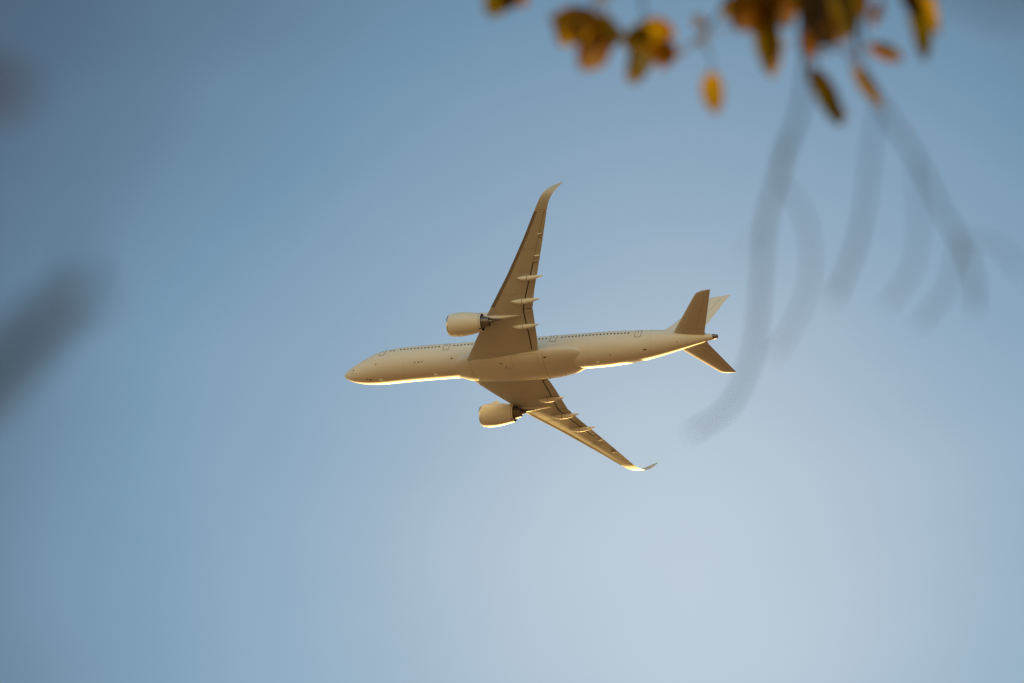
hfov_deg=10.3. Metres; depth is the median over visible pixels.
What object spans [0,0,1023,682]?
sky
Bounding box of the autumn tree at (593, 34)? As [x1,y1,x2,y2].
[483,0,940,126]
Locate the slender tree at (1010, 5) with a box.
[690,0,1023,434]
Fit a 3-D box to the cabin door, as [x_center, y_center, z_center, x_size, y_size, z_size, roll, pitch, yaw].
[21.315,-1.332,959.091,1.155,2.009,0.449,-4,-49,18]
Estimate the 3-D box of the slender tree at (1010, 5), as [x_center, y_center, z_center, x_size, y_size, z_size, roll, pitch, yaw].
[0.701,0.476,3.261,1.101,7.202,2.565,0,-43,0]
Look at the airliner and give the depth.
962.07 m
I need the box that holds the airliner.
[345,182,735,470]
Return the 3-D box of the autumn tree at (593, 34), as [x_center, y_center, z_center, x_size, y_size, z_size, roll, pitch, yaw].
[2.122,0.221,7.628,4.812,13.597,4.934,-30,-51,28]
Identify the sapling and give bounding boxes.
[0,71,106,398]

